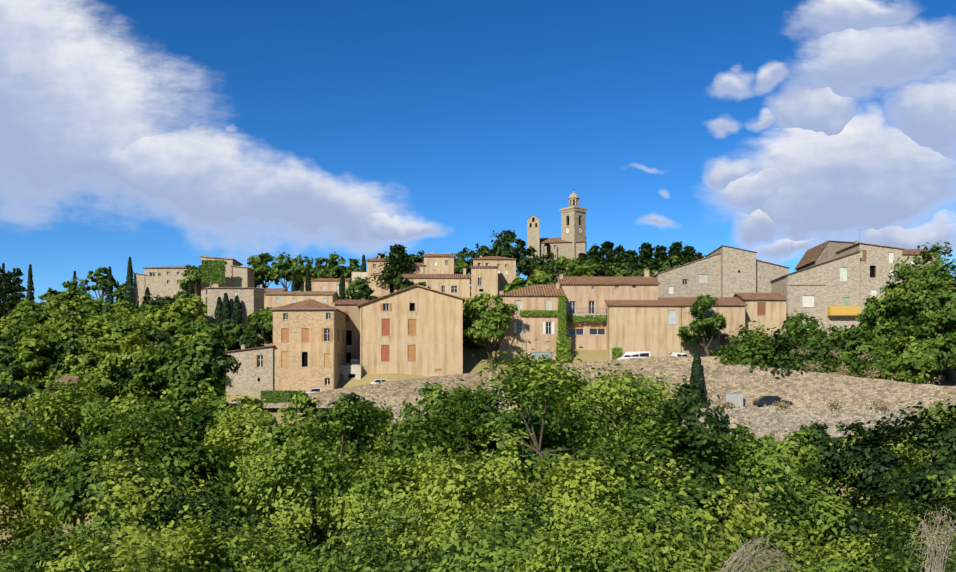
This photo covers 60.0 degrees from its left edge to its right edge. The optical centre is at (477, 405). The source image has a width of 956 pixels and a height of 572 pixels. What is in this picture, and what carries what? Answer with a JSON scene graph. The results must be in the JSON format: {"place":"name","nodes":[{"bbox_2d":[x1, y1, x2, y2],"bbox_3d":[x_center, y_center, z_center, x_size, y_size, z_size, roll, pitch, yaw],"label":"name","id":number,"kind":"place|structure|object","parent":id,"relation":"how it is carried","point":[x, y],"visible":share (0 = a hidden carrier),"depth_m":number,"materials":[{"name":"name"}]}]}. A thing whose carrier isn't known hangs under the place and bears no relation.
{"place":"outdoors","nodes":[
{"label":"outdoors","id":0,"kind":"place"},
{"bbox_2d":[51,376,101,383],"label":"shed roof","id":1,"kind":"structure","parent":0,"point":[64,378],"depth_m":112.41,"materials":[{"name":"brown tile"}]},
{"bbox_2d":[262,288,287,291],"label":"house roof","id":2,"kind":"structure","parent":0,"point":[275,289],"depth_m":195.68,"materials":[{"name":"brown tile"}]},
{"bbox_2d":[0,286,955,569],"bbox_3d":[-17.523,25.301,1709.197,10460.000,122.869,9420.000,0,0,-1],"label":"terrain","id":3,"kind":"structure","parent":0,"point":[472,364],"depth_m":138.74,"materials":[{"name":"beige soil"}]},
{"bbox_2d":[134,273,144,306],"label":"house","id":4,"kind":"structure","parent":3,"relation":"on","point":[139,286],"depth_m":213.38,"materials":[{"name":"stone"}]},
{"bbox_2d":[145,268,200,299],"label":"house","id":5,"kind":"structure","parent":3,"relation":"on","point":[161,282],"depth_m":213.46,"materials":[{"name":"stone"}]},
{"bbox_2d":[143,266,189,268],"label":"house roof","id":6,"kind":"structure","parent":5,"relation":"on","point":[168,267],"depth_m":213.11,"materials":[{"name":"brown tile"}]},
{"bbox_2d":[201,257,240,303],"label":"house","id":7,"kind":"structure","parent":3,"relation":"on","point":[228,275],"depth_m":213.61,"materials":[{"name":"stone"}]},
{"bbox_2d":[199,256,242,264],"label":"house roof","id":8,"kind":"structure","parent":7,"relation":"on","point":[222,258],"depth_m":213.28,"materials":[{"name":"brown tile"}]},
{"bbox_2d":[207,288,263,324],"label":"house","id":9,"kind":"structure","parent":3,"relation":"on","point":[251,300],"depth_m":173.78,"materials":[{"name":"stone"}]},
{"bbox_2d":[205,287,265,289],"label":"house roof","id":10,"kind":"structure","parent":9,"relation":"on","point":[236,287],"depth_m":173.40,"materials":[{"name":"brown tile"}]},
{"bbox_2d":[232,266,253,286],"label":"house","id":11,"kind":"structure","parent":3,"relation":"on","point":[242,276],"depth_m":213.66,"materials":[{"name":"stone"}]},
{"bbox_2d":[226,344,273,394],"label":"house annex","id":12,"kind":"object","parent":3,"relation":"on","point":[255,376],"visible":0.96,"depth_m":133.70,"materials":[{"name":"stone"}]},
{"bbox_2d":[223,345,275,352],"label":"annex roof","id":13,"kind":"structure","parent":12,"relation":"on","point":[250,348],"depth_m":133.41,"materials":[{"name":"brown tile"}]},
{"bbox_2d":[260,284,285,307],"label":"house","id":14,"kind":"structure","parent":3,"relation":"on","point":[265,297],"depth_m":193.78,"materials":[{"name":"beige paint"}]},
{"bbox_2d":[266,287,337,308],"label":"house","id":15,"kind":"structure","parent":3,"relation":"on","point":[273,301],"depth_m":189.36,"materials":[{"name":"beige paint"}]},
{"bbox_2d":[264,291,339,299],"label":"house roof","id":16,"kind":"structure","parent":15,"relation":"on","point":[300,293],"depth_m":191.13,"materials":[{"name":"brown tile"}]},
{"bbox_2d":[270,302,346,391],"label":"house","id":17,"kind":"structure","parent":3,"relation":"on","point":[310,353],"depth_m":133.78,"materials":[{"name":"beige stone"}]},
{"bbox_2d":[270,299,347,315],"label":"house roof","id":18,"kind":"structure","parent":17,"relation":"on","point":[310,304],"depth_m":134.78,"materials":[{"name":"brown tile"}]},
{"bbox_2d":[304,274,350,295],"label":"house","id":19,"kind":"structure","parent":3,"relation":"on","point":[327,285],"depth_m":220.88,"materials":[{"name":"beige paint"}]},
{"bbox_2d":[303,277,350,280],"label":"house roof","id":20,"kind":"structure","parent":19,"relation":"on","point":[328,279],"depth_m":221.56,"materials":[{"name":"brown tile"}]},
{"bbox_2d":[335,304,359,363],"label":"house","id":21,"kind":"structure","parent":3,"relation":"on","point":[352,311],"depth_m":142.57,"materials":[{"name":"beige paint"}]},
{"bbox_2d":[335,300,369,303],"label":"roof","id":22,"kind":"structure","parent":21,"relation":"on","point":[350,301],"depth_m":146.52,"materials":[{"name":"brown tile"}]},
{"bbox_2d":[340,360,361,379],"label":"house porch","id":23,"kind":"object","parent":3,"relation":"on","point":[348,371],"visible":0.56,"depth_m":137.58,"materials":[{"name":"beige"}]},
{"bbox_2d":[0,255,704,402],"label":"cypress trees","id":24,"kind":"object","parent":3,"relation":"on","point":[222,311],"visible":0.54,"depth_m":203.46,"materials":[{"name":"green plant"}]},
{"bbox_2d":[352,272,366,291],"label":"house","id":25,"kind":"structure","parent":3,"relation":"on","point":[361,275],"depth_m":220.47,"materials":[{"name":"beige"}]},
{"bbox_2d":[367,255,393,295],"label":"house","id":26,"kind":"structure","parent":3,"relation":"on","point":[380,288],"depth_m":214.03,"materials":[{"name":"beige stone"}]},
{"bbox_2d":[366,258,386,260],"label":"house roof","id":27,"kind":"structure","parent":26,"relation":"on","point":[374,259],"depth_m":215.68,"materials":[{"name":"brown tile"}]},
{"bbox_2d":[390,266,423,292],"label":"house","id":28,"kind":"structure","parent":3,"relation":"on","point":[419,269],"depth_m":214.13,"materials":[{"name":"beige stone"}]},
{"bbox_2d":[409,263,425,265],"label":"house roof","id":29,"kind":"structure","parent":28,"relation":"on","point":[419,264],"depth_m":214.56,"materials":[{"name":"brown tile"}]},
{"bbox_2d":[360,286,462,376],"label":"house","id":30,"kind":"structure","parent":3,"relation":"on","point":[416,330],"depth_m":139.76,"materials":[{"name":"beige paint"}]},
{"bbox_2d":[357,285,464,308],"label":"house roof","id":31,"kind":"structure","parent":30,"relation":"on","point":[359,305],"depth_m":139.41,"materials":[{"name":"brown tile"}]},
{"bbox_2d":[403,268,469,296],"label":"house","id":32,"kind":"structure","parent":3,"relation":"on","point":[459,287],"depth_m":204.74,"materials":[{"name":"beige paint"}]},
{"bbox_2d":[402,274,470,283],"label":"house roof","id":33,"kind":"structure","parent":32,"relation":"on","point":[436,276],"depth_m":206.72,"materials":[{"name":"brown tile"}]},
{"bbox_2d":[424,250,453,273],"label":"house","id":34,"kind":"structure","parent":3,"relation":"on","point":[442,265],"depth_m":214.20,"materials":[{"name":"beige paint"}]},
{"bbox_2d":[422,254,455,261],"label":"house roof","id":35,"kind":"structure","parent":34,"relation":"on","point":[439,255],"depth_m":214.78,"materials":[{"name":"brown tile"}]},
{"bbox_2d":[0,242,955,571],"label":"tree foliage","id":36,"kind":"object","parent":3,"relation":"on","point":[286,464],"visible":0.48,"depth_m":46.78,"materials":[{"name":"green plant"}]},
{"bbox_2d":[0,229,955,571],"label":"dark foliage","id":37,"kind":"object","parent":3,"relation":"on","point":[876,479],"visible":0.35,"depth_m":46.73,"materials":[{"name":"green plant"}]},
{"bbox_2d":[0,239,955,571],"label":"tree trunks","id":38,"kind":"object","parent":3,"relation":"on","point":[948,373],"visible":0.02,"depth_m":61.32,"materials":[{"name":"brown plant"}]},
{"bbox_2d":[471,268,497,297],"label":"house","id":39,"kind":"structure","parent":3,"relation":"on","point":[484,280],"depth_m":203.82,"materials":[{"name":"beige paint"}]},
{"bbox_2d":[470,266,498,267],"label":"house roof","id":40,"kind":"structure","parent":39,"relation":"on","point":[484,266],"depth_m":205.09,"materials":[{"name":"brown tile"}]},
{"bbox_2d":[473,255,515,293],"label":"house","id":41,"kind":"structure","parent":3,"relation":"on","point":[507,272],"depth_m":214.37,"materials":[{"name":"beige stone"}]},
{"bbox_2d":[472,256,516,265],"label":"house roof","id":42,"kind":"structure","parent":41,"relation":"on","point":[493,257],"depth_m":216.08,"materials":[{"name":"brown tile"}]},
{"bbox_2d":[498,283,562,361],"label":"house","id":43,"kind":"structure","parent":3,"relation":"on","point":[542,329],"depth_m":147.40,"materials":[{"name":"beige paint"}]},
{"bbox_2d":[495,284,564,304],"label":"house roof","id":44,"kind":"structure","parent":43,"relation":"on","point":[541,290],"depth_m":149.22,"materials":[{"name":"brown tile"}]},
{"bbox_2d":[540,238,585,273],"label":"church nave","id":45,"kind":"structure","parent":3,"relation":"on","point":[558,247],"depth_m":243.57,"materials":[{"name":"beige stone"}]},
{"bbox_2d":[557,269,657,349],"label":"house","id":46,"kind":"structure","parent":3,"relation":"on","point":[583,300],"depth_m":151.53,"materials":[{"name":"beige paint"}]},
{"bbox_2d":[555,276,660,284],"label":"house roof","id":47,"kind":"structure","parent":46,"relation":"on","point":[607,280],"depth_m":153.88,"materials":[{"name":"brown tile"}]},
{"bbox_2d":[606,304,681,359],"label":"house","id":48,"kind":"structure","parent":3,"relation":"on","point":[653,330],"depth_m":148.12,"materials":[{"name":"beige paint"}]},
{"bbox_2d":[604,298,683,305],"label":"house roof","id":49,"kind":"structure","parent":48,"relation":"on","point":[666,302],"depth_m":149.57,"materials":[{"name":"brown tile"}]},
{"bbox_2d":[682,306,744,356],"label":"house","id":50,"kind":"structure","parent":3,"relation":"on","point":[734,316],"depth_m":148.35,"materials":[{"name":"beige paint"}]},
{"bbox_2d":[672,297,747,305],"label":"house roof","id":51,"kind":"structure","parent":50,"relation":"on","point":[720,301],"depth_m":150.51,"materials":[{"name":"brown tile"}]},
{"bbox_2d":[654,253,787,297],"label":"house","id":52,"kind":"structure","parent":3,"relation":"on","point":[698,278],"depth_m":165.78,"materials":[{"name":"beige stone"}]},
{"bbox_2d":[652,252,789,276],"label":"house roof","id":53,"kind":"structure","parent":52,"relation":"on","point":[716,254],"depth_m":165.70,"materials":[{"name":"brown tile"}]},
{"bbox_2d":[708,246,755,296],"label":"house","id":54,"kind":"structure","parent":3,"relation":"on","point":[738,270],"depth_m":164.35,"materials":[{"name":"beige stone"}]},
{"bbox_2d":[708,245,756,254],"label":"house roof","id":55,"kind":"structure","parent":54,"relation":"on","point":[730,247],"depth_m":164.22,"materials":[{"name":"brown tile"}]},
{"bbox_2d":[736,295,785,336],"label":"house","id":56,"kind":"structure","parent":3,"relation":"on","point":[772,313],"depth_m":151.86,"materials":[{"name":"beige stone"}]},
{"bbox_2d":[733,293,788,299],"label":"house roof","id":57,"kind":"structure","parent":56,"relation":"on","point":[761,296],"depth_m":153.45,"materials":[{"name":"brown tile"}]},
{"bbox_2d":[771,252,860,335],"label":"house","id":58,"kind":"structure","parent":3,"relation":"on","point":[827,292],"depth_m":158.00,"materials":[{"name":"beige stone"}]},
{"bbox_2d":[770,250,861,281],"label":"house roof","id":59,"kind":"structure","parent":58,"relation":"on","point":[815,265],"depth_m":157.72,"materials":[{"name":"brown tile"}]},
{"bbox_2d":[796,241,854,270],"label":"house","id":60,"kind":"structure","parent":3,"relation":"on","point":[829,250],"depth_m":170.06,"materials":[{"name":"beige stone"}]},
{"bbox_2d":[794,240,861,269],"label":"house roof","id":61,"kind":"structure","parent":60,"relation":"on","point":[811,255],"depth_m":173.91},
{"bbox_2d":[709,504,955,571],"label":"dry plumes","id":62,"kind":"object","parent":3,"relation":"on","point":[926,561],"visible":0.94,"depth_m":10.63,"materials":[{"name":"beige plant"}]},
{"bbox_2d":[716,346,955,571],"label":"dry foliage","id":63,"kind":"object","parent":3,"relation":"on","point":[726,404],"visible":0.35,"depth_m":93.27,"materials":[{"name":"beige plant"}]},
{"bbox_2d":[837,241,901,332],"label":"house","id":64,"kind":"structure","parent":3,"relation":"on","point":[876,262],"depth_m":160.12,"materials":[{"name":"beige"}]},
{"bbox_2d":[835,242,904,252],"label":"house roof","id":65,"kind":"structure","parent":64,"relation":"on","point":[868,244],"depth_m":160.03,"materials":[{"name":"brown tile"}]},
{"bbox_2d":[902,254,935,291],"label":"house","id":66,"kind":"structure","parent":3,"relation":"on","point":[905,256],"depth_m":165.21,"materials":[{"name":"beige paint"}]},
{"bbox_2d":[902,249,927,253],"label":"house roof","id":67,"kind":"structure","parent":66,"relation":"on","point":[909,251],"depth_m":167.32,"materials":[{"name":"brown tile"}]},
{"bbox_2d":[0,0,955,302],"label":"sky","id":68,"kind":"structure","parent":0,"point":[154,133],"materials":[{"name":"blue"}]},
{"bbox_2d":[227,356,735,403],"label":"road wall","id":69,"kind":"structure","parent":0,"point":[405,387],"depth_m":133.92,"materials":[{"name":"beige stone"}]},
{"bbox_2d":[527,215,539,276],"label":"church bell gable","id":70,"kind":"structure","parent":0,"point":[533,230],"depth_m":243.28,"materials":[{"name":"beige stone"}]},
{"bbox_2d":[560,189,587,258],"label":"church tower","id":71,"kind":"structure","parent":0,"point":[573,222],"depth_m":244.50,"materials":[{"name":"beige stone"}]},
{"bbox_2d":[226,364,955,406],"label":"road wall","id":72,"kind":"structure","parent":0,"point":[796,388],"depth_m":101.70,"materials":[{"name":"beige"}]},
{"bbox_2d":[356,406,947,456],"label":"road wall","id":73,"kind":"structure","parent":0,"point":[766,420],"depth_m":93.42,"materials":[{"name":"beige stone"}]},
{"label":"lower road","id":74,"kind":"structure","parent":0,"visible":0},
{"bbox_2d":[228,407,331,407],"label":"kerb","id":75,"kind":"structure","parent":74,"relation":"on","point":[285,407],"depth_m":100.74,"materials":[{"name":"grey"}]},
{"bbox_2d":[724,393,743,406],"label":"utility cabinet","id":76,"kind":"object","parent":74,"relation":"on","point":[737,398],"visible":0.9,"depth_m":100.22,"materials":[{"name":"grey metal"}]},
{"bbox_2d":[753,396,792,406],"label":"dark car","id":77,"kind":"object","parent":74,"relation":"on","point":[762,401],"visible":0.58,"depth_m":97.30,"materials":[{"name":"grey paint"}]},
{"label":"upper road","id":78,"kind":"structure","parent":0,"visible":0},
{"bbox_2d":[304,388,321,392],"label":"car","id":79,"kind":"object","parent":78,"relation":"on","point":[312,390],"visible":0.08,"depth_m":129.81,"materials":[{"name":"white paint"}]},
{"bbox_2d":[371,379,386,383],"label":"white hatchback car","id":80,"kind":"object","parent":78,"relation":"on","point":[378,381],"visible":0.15,"depth_m":131.07,"materials":[{"name":"white paint"}]},
{"bbox_2d":[616,351,650,359],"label":"white minibus","id":81,"kind":"object","parent":78,"relation":"on","point":[642,354],"visible":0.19,"depth_m":143.39,"materials":[{"name":"white paint"}]},
{"bbox_2d":[669,352,687,356],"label":"car","id":82,"kind":"object","parent":78,"relation":"on","point":[678,354],"visible":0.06,"depth_m":144.24,"materials":[{"name":"white paint"}]}
]}

